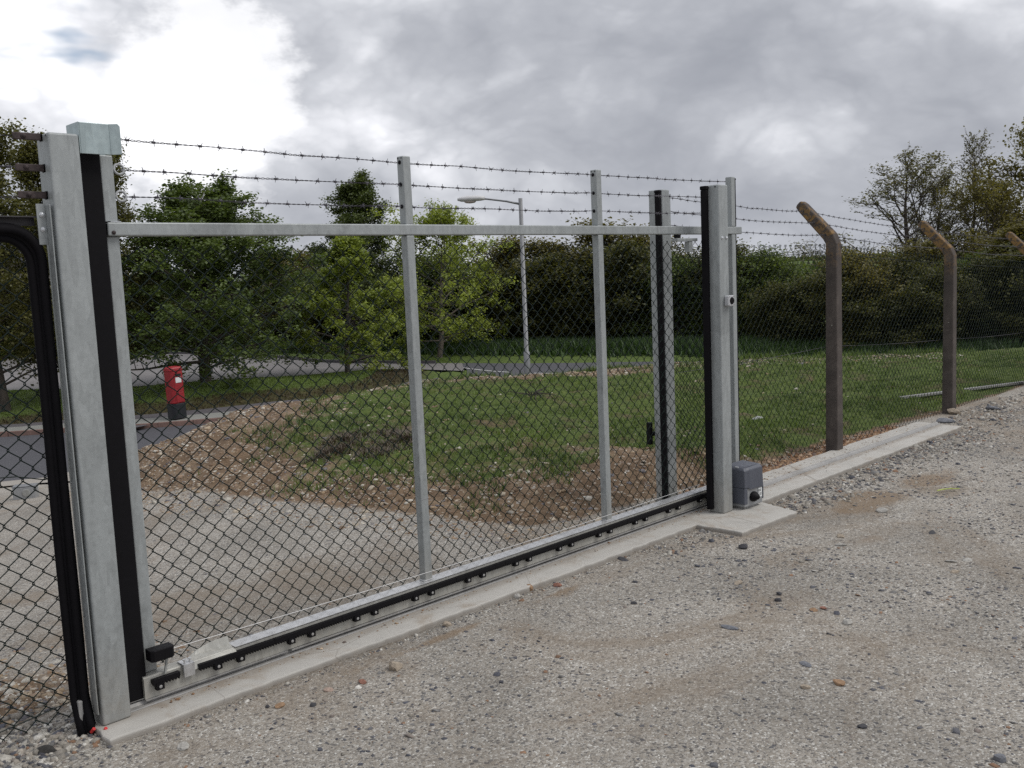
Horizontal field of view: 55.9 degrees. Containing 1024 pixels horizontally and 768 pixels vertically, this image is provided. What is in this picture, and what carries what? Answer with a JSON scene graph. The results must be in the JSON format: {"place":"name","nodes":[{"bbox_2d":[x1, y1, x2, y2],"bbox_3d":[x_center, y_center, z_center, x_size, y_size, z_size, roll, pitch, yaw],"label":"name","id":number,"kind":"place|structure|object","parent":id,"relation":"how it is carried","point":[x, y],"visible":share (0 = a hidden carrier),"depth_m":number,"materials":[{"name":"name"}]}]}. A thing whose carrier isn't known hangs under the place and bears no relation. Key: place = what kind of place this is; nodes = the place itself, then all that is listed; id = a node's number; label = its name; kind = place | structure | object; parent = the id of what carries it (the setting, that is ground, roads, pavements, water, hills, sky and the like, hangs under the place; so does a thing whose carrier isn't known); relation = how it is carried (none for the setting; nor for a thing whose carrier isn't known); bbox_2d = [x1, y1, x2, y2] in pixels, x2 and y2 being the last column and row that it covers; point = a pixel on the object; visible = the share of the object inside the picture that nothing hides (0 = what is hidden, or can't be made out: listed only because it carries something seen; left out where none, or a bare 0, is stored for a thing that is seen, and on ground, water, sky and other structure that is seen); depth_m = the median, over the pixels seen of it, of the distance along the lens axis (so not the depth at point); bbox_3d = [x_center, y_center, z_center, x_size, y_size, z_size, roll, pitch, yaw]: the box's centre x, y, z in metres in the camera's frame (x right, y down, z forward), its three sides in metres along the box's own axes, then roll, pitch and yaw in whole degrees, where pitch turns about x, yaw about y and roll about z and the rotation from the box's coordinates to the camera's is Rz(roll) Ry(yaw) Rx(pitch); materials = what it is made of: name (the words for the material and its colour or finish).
{"place":"outdoors","nodes":[
{"label":"outdoors","id":0,"kind":"place"},
{"bbox_2d":[0,411,233,431],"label":"pavement","id":1,"kind":"structure","parent":0,"point":[193,417],"depth_m":26.78,"materials":[{"name":"grey concrete"}]},
{"bbox_2d":[163,366,186,418],"bbox_3d":[-9.351,0.224,26.794,0.423,1.436,0.457,3,10,39],"label":"post box","id":2,"kind":"object","parent":1,"relation":"on","point":[177,401],"visible":0.88,"depth_m":26.64,"materials":[{"name":"red paint"}]},
{"bbox_2d":[173,371,182,402],"bbox_3d":[-9.209,0.080,26.663,0.007,0.842,0.244,3,10,39],"label":"door","id":3,"kind":"structure","parent":2,"relation":"in","point":[179,384],"depth_m":26.63,"materials":[{"name":"red paint"}]},
{"bbox_2d":[0,379,424,427],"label":"path","id":4,"kind":"structure","parent":0,"point":[209,410],"depth_m":27.69,"materials":[{"name":"grey concrete"}]},
{"bbox_2d":[1,354,463,389],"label":"side road","id":5,"kind":"structure","parent":0,"point":[147,376],"depth_m":37.51,"materials":[{"name":"grey asphalt"}]},
{"bbox_2d":[0,484,554,718],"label":"drive gravel","id":6,"kind":"structure","parent":0,"point":[217,580],"depth_m":5.88,"materials":[{"name":"grey gravel"}]},
{"bbox_2d":[0,361,685,481],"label":"road","id":7,"kind":"structure","parent":0,"point":[20,449],"depth_m":24.96,"materials":[{"name":"grey asphalt"}]},
{"bbox_2d":[0,258,1023,767],"bbox_3d":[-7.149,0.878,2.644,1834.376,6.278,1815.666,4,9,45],"label":"ground","id":8,"kind":"structure","parent":0,"point":[706,664],"depth_m":4.92,"materials":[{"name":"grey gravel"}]},
{"bbox_2d":[0,306,33,358],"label":"hedge tree","id":9,"kind":"object","parent":8,"relation":"on","point":[9,339],"visible":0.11,"depth_m":50.11,"materials":[{"name":"green plant"}]},
{"bbox_2d":[11,483,38,499],"bbox_3d":[-7.355,1.638,14.600,0.330,0.225,0.216,-4,7,-13],"label":"manhole cover","id":10,"kind":"object","parent":8,"relation":"on","point":[23,491],"visible":0.81,"depth_m":14.51,"materials":[{"name":"silver metal"}]},
{"bbox_2d":[0,275,55,352],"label":"hedge tree","id":11,"kind":"object","parent":8,"relation":"on","point":[8,309],"visible":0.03,"depth_m":50.98,"materials":[{"name":"green plant"}]},
{"bbox_2d":[3,245,53,351],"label":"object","id":12,"kind":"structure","parent":8,"relation":"on","point":[21,274],"depth_m":55.18,"materials":[{"name":"green plant"}]},
{"bbox_2d":[0,125,58,368],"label":"tree","id":13,"kind":"object","parent":8,"relation":"on","point":[30,148],"visible":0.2,"depth_m":30.45,"materials":[{"name":"green plant"}]},
{"bbox_2d":[0,116,59,411],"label":"tree","id":14,"kind":"object","parent":8,"relation":"on","point":[6,204],"visible":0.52,"depth_m":29.30,"materials":[{"name":"green plant"}]},
{"bbox_2d":[0,472,69,486],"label":"concrete apron","id":15,"kind":"object","parent":8,"relation":"on","point":[9,483],"visible":0.06,"depth_m":16.81,"materials":[{"name":"grey concrete"}]},
{"bbox_2d":[37,745,56,753],"bbox_3d":[-1.758,1.389,3.656,0.087,0.036,0.060,8,11,11],"label":"rock","id":16,"kind":"object","parent":8,"relation":"on","point":[48,749],"visible":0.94,"depth_m":3.64,"materials":[{"name":"stone"}]},
{"bbox_2d":[0,417,221,436],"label":"kerb","id":17,"kind":"structure","parent":8,"relation":"on","point":[155,425],"depth_m":26.33,"materials":[{"name":"concrete"}]},
{"bbox_2d":[51,137,179,362],"bbox_3d":[-12.965,-3.919,31.579,4.318,8.909,4.398,-3,7,-4],"label":"tree","id":18,"kind":"object","parent":8,"relation":"on","point":[124,216],"visible":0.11,"depth_m":31.27,"materials":[{"name":"green plant"}]},
{"bbox_2d":[122,271,157,347],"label":"hedge tree","id":19,"kind":"object","parent":8,"relation":"on","point":[128,303],"visible":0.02,"depth_m":53.71,"materials":[{"name":"green plant"}]},
{"bbox_2d":[124,268,236,347],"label":"hedge tree","id":20,"kind":"object","parent":8,"relation":"on","point":[177,306],"visible":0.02,"depth_m":52.49,"materials":[{"name":"green plant"}]},
{"bbox_2d":[177,741,188,750],"bbox_3d":[-1.243,1.371,3.649,0.047,0.017,0.056,-11,18,-17],"label":"rock","id":21,"kind":"object","parent":8,"relation":"on","point":[183,746],"visible":1,"depth_m":3.64,"materials":[{"name":"stone"}]},
{"bbox_2d":[0,367,424,424],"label":"bank grass","id":22,"kind":"structure","parent":8,"relation":"on","point":[392,374],"depth_m":29.69,"materials":[{"name":"green plant"}]},
{"bbox_2d":[0,352,461,416],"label":"verge grass","id":23,"kind":"structure","parent":8,"relation":"on","point":[268,379],"depth_m":31.91,"materials":[{"name":"green plant"}]},
{"bbox_2d":[119,168,343,390],"bbox_3d":[-10.591,-3.459,32.372,9.416,7.400,10.163,-1,7,11],"label":"tree","id":24,"kind":"object","parent":8,"relation":"on","point":[187,211],"visible":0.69,"depth_m":31.20,"materials":[{"name":"green plant"}]},
{"bbox_2d":[231,252,287,315],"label":"hedge tree","id":25,"kind":"object","parent":8,"relation":"on","point":[263,269],"visible":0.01,"depth_m":55.20,"materials":[{"name":"green plant"}]},
{"bbox_2d":[215,265,313,342],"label":"hedge tree","id":26,"kind":"object","parent":8,"relation":"on","point":[264,311],"visible":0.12,"depth_m":50.71,"materials":[{"name":"green plant"}]},
{"bbox_2d":[275,702,284,707],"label":"rock","id":27,"kind":"object","parent":8,"relation":"on","point":[280,705],"visible":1,"depth_m":3.96,"materials":[{"name":"stone"}]},
{"bbox_2d":[164,352,435,363],"bbox_3d":[-11.895,-1.153,43.928,21.265,0.335,1.886,3,8,38],"label":"edging","id":28,"kind":"object","parent":8,"relation":"on","point":[387,361],"visible":0.18,"depth_m":38.97,"materials":[{"name":"grey concrete"}]},
{"bbox_2d":[260,244,357,339],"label":"hedge tree","id":29,"kind":"object","parent":8,"relation":"on","point":[299,259],"visible":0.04,"depth_m":51.26,"materials":[{"name":"green plant"}]},
{"bbox_2d":[271,275,362,340],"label":"hedge tree","id":30,"kind":"object","parent":8,"relation":"on","point":[313,321],"visible":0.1,"depth_m":48.61,"materials":[{"name":"green plant"}]},
{"bbox_2d":[323,687,332,691],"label":"rock","id":31,"kind":"object","parent":8,"relation":"on","point":[328,689],"visible":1,"depth_m":4.09,"materials":[{"name":"stone"}]},
{"bbox_2d":[271,236,424,372],"bbox_3d":[-6.102,-2.646,34.611,4.807,5.563,5.198,-7,8,-33],"label":"tree","id":32,"kind":"object","parent":8,"relation":"on","point":[342,243],"visible":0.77,"depth_m":34.19,"materials":[{"name":"green plant"}]},
{"bbox_2d":[280,167,431,341],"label":"tree","id":33,"kind":"object","parent":8,"relation":"on","point":[359,194],"visible":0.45,"depth_m":44.56,"materials":[{"name":"green plant"}]},
{"bbox_2d":[283,423,434,466],"bbox_3d":[-1.307,0.538,9.011,1.239,0.226,1.489,-1,7,12],"label":"dead tussock","id":34,"kind":"object","parent":8,"relation":"on","point":[339,448],"visible":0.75,"depth_m":8.84,"materials":[{"name":"brown plant"}]},
{"bbox_2d":[343,262,439,340],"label":"hedge tree","id":35,"kind":"object","parent":8,"relation":"on","point":[395,333],"visible":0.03,"depth_m":47.74,"materials":[{"name":"green plant"}]},
{"bbox_2d":[389,661,402,670],"bbox_3d":[-0.518,1.260,4.301,0.058,0.062,0.064,15,20,32],"label":"rock","id":36,"kind":"object","parent":8,"relation":"on","point":[395,666],"visible":0.93,"depth_m":4.28,"materials":[{"name":"stone"}]},
{"bbox_2d":[375,249,500,340],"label":"hedge tree","id":37,"kind":"object","parent":8,"relation":"on","point":[433,275],"visible":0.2,"depth_m":44.60,"materials":[{"name":"green plant"}]},
{"bbox_2d":[362,197,519,357],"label":"tree","id":38,"kind":"object","parent":8,"relation":"on","point":[437,217],"visible":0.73,"depth_m":40.63,"materials":[{"name":"green plant"}]},
{"bbox_2d":[442,621,451,626],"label":"rock","id":39,"kind":"object","parent":8,"relation":"on","point":[446,623],"visible":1,"depth_m":4.80,"materials":[{"name":"stone"}]},
{"bbox_2d":[443,235,532,339],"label":"hedge tree","id":40,"kind":"object","parent":8,"relation":"on","point":[500,258],"visible":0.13,"depth_m":45.93,"materials":[{"name":"green plant"}]},
{"bbox_2d":[457,195,530,373],"bbox_3d":[-0.433,-2.056,24.829,1.684,5.542,0.250,-2,7,2],"label":"street lamp","id":41,"kind":"object","parent":8,"relation":"on","point":[471,199],"visible":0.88,"depth_m":24.61,"materials":[{"name":"grey metal"}]},
{"bbox_2d":[0,352,1016,724],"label":"rubble","id":42,"kind":"object","parent":8,"relation":"on","point":[44,698],"visible":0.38,"depth_m":7.57,"materials":[{"name":"stone"}]},
{"bbox_2d":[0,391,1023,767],"bbox_3d":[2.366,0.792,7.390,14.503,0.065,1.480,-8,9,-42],"label":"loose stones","id":43,"kind":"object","parent":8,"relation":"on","point":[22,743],"visible":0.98,"depth_m":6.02,"materials":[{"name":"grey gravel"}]},
{"bbox_2d":[69,422,961,745],"bbox_3d":[1.460,0.961,6.712,0.847,0.160,8.569,4,9,45],"label":"concrete strip","id":44,"kind":"object","parent":8,"relation":"on","point":[763,514],"visible":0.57,"depth_m":5.30,"materials":[{"name":"grey concrete"}]},
{"bbox_2d":[0,134,107,741],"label":"chain link fence","id":45,"kind":"object","parent":44,"relation":"on","point":[25,243],"visible":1,"depth_m":3.67,"materials":[{"name":"black metal"}]},
{"bbox_2d":[12,121,145,725],"bbox_3d":[-1.640,0.174,3.763,0.144,2.337,0.370,4,9,45],"label":"gate post","id":46,"kind":"object","parent":44,"relation":"on","point":[71,222],"visible":0.98,"depth_m":3.72,"materials":[{"name":"metal"}]},
{"bbox_2d":[130,422,939,712],"bbox_3d":[1.370,0.857,6.866,0.076,0.019,8.380,4,9,45],"label":"guide rail","id":47,"kind":"object","parent":44,"relation":"on","point":[139,705],"visible":0.5,"depth_m":5.18,"materials":[{"name":"metal"}]},
{"bbox_2d":[100,136,741,701],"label":"sliding gate","id":48,"kind":"structure","parent":47,"relation":"on","point":[216,658],"depth_m":4.86,"materials":[{"name":"metal"}]},
{"bbox_2d":[162,425,923,707],"bbox_3d":[1.294,0.865,6.897,0.472,0.014,8.088,4,9,45],"label":"grit","id":49,"kind":"object","parent":44,"relation":"on","point":[177,699],"visible":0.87,"depth_m":5.23,"materials":[{"name":"gravel"}]},
{"bbox_2d":[646,189,676,501],"bbox_3d":[1.052,-0.245,6.850,0.160,2.236,0.165,4,9,45],"label":"gate post","id":50,"kind":"object","parent":44,"relation":"on","point":[657,203],"visible":0.75,"depth_m":6.79,"materials":[{"name":"metal"}]},
{"bbox_2d":[672,184,732,512],"bbox_3d":[1.274,-0.212,6.528,0.426,2.226,0.147,-5,7,-19],"label":"gate post","id":51,"kind":"object","parent":44,"relation":"on","point":[715,281],"visible":1,"depth_m":6.52,"materials":[{"name":"metal"}]},
{"bbox_2d":[725,295,733,305],"bbox_3d":[1.466,-0.561,6.496,0.041,0.072,0.072,4,9,45],"label":"push button","id":52,"kind":"object","parent":51,"relation":"attached to","point":[729,300],"visible":1,"depth_m":6.47,"materials":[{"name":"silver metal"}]},
{"bbox_2d":[732,460,763,508],"bbox_3d":[1.650,0.710,6.795,0.229,0.303,0.227,-8,9,-42],"label":"gate motor","id":53,"kind":"object","parent":44,"relation":"on","point":[747,484],"visible":0.88,"depth_m":6.72,"materials":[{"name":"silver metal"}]},
{"bbox_2d":[449,248,593,340],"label":"hedge tree","id":54,"kind":"object","parent":8,"relation":"on","point":[513,330],"visible":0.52,"depth_m":43.73,"materials":[{"name":"green plant"}]},
{"bbox_2d":[508,384,560,400],"bbox_3d":[0.334,0.092,12.059,0.672,0.254,0.673,4,9,45],"label":"fallen branch","id":55,"kind":"object","parent":8,"relation":"on","point":[535,394],"visible":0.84,"depth_m":12.08,"materials":[{"name":"wood"}]},
{"bbox_2d":[512,235,590,339],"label":"hedge tree","id":56,"kind":"object","parent":8,"relation":"on","point":[535,249],"visible":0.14,"depth_m":45.02,"materials":[{"name":"green plant"}]},
{"bbox_2d":[504,247,636,339],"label":"hedge tree","id":57,"kind":"object","parent":8,"relation":"on","point":[574,330],"visible":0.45,"depth_m":43.13,"materials":[{"name":"green plant"}]},
{"bbox_2d":[560,213,673,325],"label":"hedge tree","id":58,"kind":"object","parent":8,"relation":"on","point":[609,240],"visible":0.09,"depth_m":44.17,"materials":[{"name":"green plant"}]},
{"bbox_2d":[216,332,1023,357],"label":"weeds","id":59,"kind":"object","parent":8,"relation":"on","point":[482,347],"visible":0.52,"depth_m":38.40,"materials":[{"name":"green plant"}]},
{"bbox_2d":[617,556,628,560],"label":"rock","id":60,"kind":"object","parent":8,"relation":"on","point":[621,558],"visible":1,"depth_m":5.78,"materials":[{"name":"stone"}]},
{"bbox_2d":[564,235,693,339],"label":"hedge tree","id":61,"kind":"object","parent":8,"relation":"on","point":[629,248],"visible":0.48,"depth_m":41.39,"materials":[{"name":"green plant"}]},
{"bbox_2d":[615,235,701,338],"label":"hedge tree","id":62,"kind":"object","parent":8,"relation":"on","point":[648,242],"visible":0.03,"depth_m":43.67,"materials":[{"name":"green plant"}]},
{"bbox_2d":[617,248,702,338],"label":"hedge tree","id":63,"kind":"object","parent":8,"relation":"on","point":[682,295],"visible":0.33,"depth_m":40.99,"materials":[{"name":"green plant"}]},
{"bbox_2d":[672,237,760,334],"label":"hedge tree","id":64,"kind":"object","parent":8,"relation":"on","point":[699,266],"visible":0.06,"depth_m":40.39,"materials":[{"name":"green plant"}]},
{"bbox_2d":[447,346,1008,377],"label":"crest weeds","id":65,"kind":"object","parent":8,"relation":"on","point":[742,357],"visible":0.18,"depth_m":16.51,"materials":[{"name":"green plant"}]},
{"bbox_2d":[721,624,738,629],"bbox_3d":[1.040,1.159,4.606,0.092,0.017,0.053,4,0,40],"label":"rock","id":66,"kind":"object","parent":8,"relation":"on","point":[730,627],"visible":1,"depth_m":4.59,"materials":[{"name":"stone"}]},
{"bbox_2d":[734,580,742,584],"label":"rock","id":67,"kind":"object","parent":8,"relation":"on","point":[737,582],"visible":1,"depth_m":5.26,"materials":[{"name":"stone"}]},
{"bbox_2d":[738,543,747,548],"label":"rock","id":68,"kind":"object","parent":8,"relation":"on","point":[743,546],"visible":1,"depth_m":5.90,"materials":[{"name":"stone"}]},
{"bbox_2d":[699,241,820,337],"bbox_3d":[10.229,-3.499,39.296,4.550,4.568,5.005,-7,8,-33],"label":"hedge tree","id":69,"kind":"object","parent":8,"relation":"on","point":[762,278],"visible":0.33,"depth_m":38.52,"materials":[{"name":"green plant"}]},
{"bbox_2d":[677,424,904,494],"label":"soil crumbs","id":70,"kind":"object","parent":8,"relation":"on","point":[797,458],"visible":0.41,"depth_m":8.63,"materials":[{"name":"soil"}]},
{"bbox_2d":[738,266,847,342],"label":"hedge tree","id":71,"kind":"object","parent":8,"relation":"on","point":[784,302],"visible":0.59,"depth_m":36.53,"materials":[{"name":"green plant"}]},
{"bbox_2d":[799,661,811,666],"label":"rock","id":72,"kind":"object","parent":8,"relation":"on","point":[805,663],"visible":1,"depth_m":4.16,"materials":[{"name":"stone"}]},
{"bbox_2d":[800,684,810,688],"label":"rock","id":73,"kind":"object","parent":8,"relation":"on","point":[803,686],"visible":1,"depth_m":3.94,"materials":[{"name":"stone"}]},
{"bbox_2d":[695,251,961,274],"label":"trees","id":74,"kind":"object","parent":8,"relation":"on","point":[812,268],"visible":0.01,"depth_m":190.56,"materials":[{"name":"green plant"}]},
{"bbox_2d":[833,679,844,685],"bbox_3d":[1.347,1.233,3.979,0.044,0.030,0.056,-19,15,-32],"label":"rock","id":75,"kind":"object","parent":8,"relation":"on","point":[838,682],"visible":1,"depth_m":3.96,"materials":[{"name":"stone"}]},
{"bbox_2d":[790,251,890,341],"bbox_3d":[12.413,-3.014,36.709,3.955,3.974,4.270,0,7,21],"label":"hedge tree","id":76,"kind":"object","parent":8,"relation":"on","point":[814,310],"visible":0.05,"depth_m":36.19,"materials":[{"name":"green plant"}]},
{"bbox_2d":[670,197,1023,492],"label":"chain link fence","id":77,"kind":"object","parent":8,"relation":"on","point":[828,234],"visible":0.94,"depth_m":9.05,"materials":[{"name":"metal"}]},
{"bbox_2d":[842,619,852,624],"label":"rock","id":78,"kind":"object","parent":8,"relation":"on","point":[847,621],"visible":1,"depth_m":4.60,"materials":[{"name":"stone"}]},
{"bbox_2d":[788,271,931,349],"bbox_3d":[12.750,-2.561,35.095,4.164,3.349,4.590,-7,8,-36],"label":"hedge tree","id":79,"kind":"object","parent":8,"relation":"on","point":[870,309],"visible":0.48,"depth_m":34.60,"materials":[{"name":"green plant"}]},
{"bbox_2d":[857,723,866,728],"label":"rock","id":80,"kind":"object","parent":8,"relation":"on","point":[863,726],"visible":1,"depth_m":3.60,"materials":[{"name":"stone"}]},
{"bbox_2d":[805,242,923,341],"bbox_3d":[13.201,-3.092,35.736,4.397,4.418,4.747,-2,7,8],"label":"hedge tree","id":81,"kind":"object","parent":8,"relation":"on","point":[860,280],"visible":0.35,"depth_m":34.80,"materials":[{"name":"green plant"}]},
{"bbox_2d":[763,147,991,274],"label":"tree","id":82,"kind":"object","parent":8,"relation":"on","point":[892,197],"visible":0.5,"depth_m":41.88,"materials":[{"name":"green plant"}]},
{"bbox_2d":[876,507,887,512],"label":"rock","id":83,"kind":"object","parent":8,"relation":"on","point":[882,510],"visible":1,"depth_m":6.60,"materials":[{"name":"stone"}]},
{"bbox_2d":[867,231,966,321],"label":"hedge tree","id":84,"kind":"object","parent":8,"relation":"on","point":[928,251],"visible":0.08,"depth_m":35.96,"materials":[{"name":"green plant"}]},
{"bbox_2d":[857,251,990,349],"bbox_3d":[14.611,-2.806,34.416,4.807,3.867,5.299,2,8,34],"label":"hedge tree","id":85,"kind":"object","parent":8,"relation":"on","point":[913,287],"visible":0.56,"depth_m":33.48,"materials":[{"name":"green plant"}]},
{"bbox_2d":[882,160,971,261],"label":"tree","id":86,"kind":"object","parent":8,"relation":"on","point":[933,194],"visible":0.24,"depth_m":43.06,"materials":[{"name":"green plant"}]},
{"bbox_2d":[936,418,955,422],"bbox_3d":[4.539,0.390,10.096,0.187,0.068,0.145,1,6,21],"label":"rock","id":87,"kind":"object","parent":8,"relation":"on","point":[943,420],"visible":0.88,"depth_m":10.05,"materials":[{"name":"stone"}]},
{"bbox_2d":[888,126,1018,314],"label":"tree","id":88,"kind":"object","parent":8,"relation":"on","point":[966,170],"visible":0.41,"depth_m":41.20,"materials":[{"name":"green plant"}]},
{"bbox_2d":[947,408,960,414],"bbox_3d":[4.814,0.311,10.518,0.114,0.095,0.146,6,9,-44],"label":"rock","id":89,"kind":"object","parent":8,"relation":"on","point":[953,411],"visible":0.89,"depth_m":10.48,"materials":[{"name":"stone"}]},
{"bbox_2d":[900,381,1023,398],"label":"steel channel","id":90,"kind":"object","parent":8,"relation":"on","point":[983,387],"visible":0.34,"depth_m":12.10,"materials":[{"name":"metal"}]},
{"bbox_2d":[915,247,1023,340],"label":"hedge tree","id":91,"kind":"object","parent":8,"relation":"on","point":[969,255],"visible":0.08,"depth_m":34.15,"materials":[{"name":"green plant"}]},
{"bbox_2d":[924,166,1023,253],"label":"tree","id":92,"kind":"object","parent":8,"relation":"on","point":[975,192],"visible":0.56,"depth_m":38.05,"materials":[{"name":"green plant"}]},
{"bbox_2d":[938,241,1023,344],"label":"hedge tree","id":93,"kind":"object","parent":8,"relation":"on","point":[1011,258],"visible":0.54,"depth_m":33.28,"materials":[{"name":"green plant"}]},
{"bbox_2d":[949,217,1023,338],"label":"hedge tree","id":94,"kind":"object","parent":8,"relation":"on","point":[996,237],"visible":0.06,"depth_m":34.96,"materials":[{"name":"green plant"}]},
{"bbox_2d":[960,117,1023,255],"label":"tree","id":95,"kind":"object","parent":8,"relation":"on","point":[1019,174],"visible":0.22,"depth_m":40.34,"materials":[{"name":"green plant"}]},
{"bbox_2d":[986,406,1002,409],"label":"rock","id":96,"kind":"object","parent":8,"relation":"on","point":[992,407],"visible":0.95,"depth_m":10.62,"materials":[{"name":"stone"}]},
{"bbox_2d":[973,146,1023,233],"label":"tree","id":97,"kind":"object","parent":8,"relation":"on","point":[1017,176],"visible":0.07,"depth_m":43.29,"materials":[{"name":"green plant"}]},
{"bbox_2d":[993,753,1005,762],"bbox_3d":[1.678,1.292,3.326,0.038,0.044,0.043,-3,7,-7],"label":"rock","id":98,"kind":"object","parent":8,"relation":"on","point":[999,757],"visible":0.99,"depth_m":3.31,"materials":[{"name":"stone"}]},
{"bbox_2d":[994,215,1023,328],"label":"hedge tree","id":99,"kind":"object","parent":8,"relation":"on","point":[1019,229],"visible":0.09,"depth_m":34.06,"materials":[{"name":"green plant"}]},
{"bbox_2d":[1002,235,1023,305],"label":"hedge tree","id":100,"kind":"object","parent":8,"relation":"on","point":[1016,291],"visible":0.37,"depth_m":32.86,"materials":[{"name":"green plant"}]},
{"bbox_2d":[0,0,1023,278],"label":"sky","id":101,"kind":"structure","parent":0,"point":[794,101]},
{"bbox_2d":[198,346,1023,518],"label":"grass","id":102,"kind":"structure","parent":0,"point":[560,454],"depth_m":10.18,"materials":[{"name":"green plant"}]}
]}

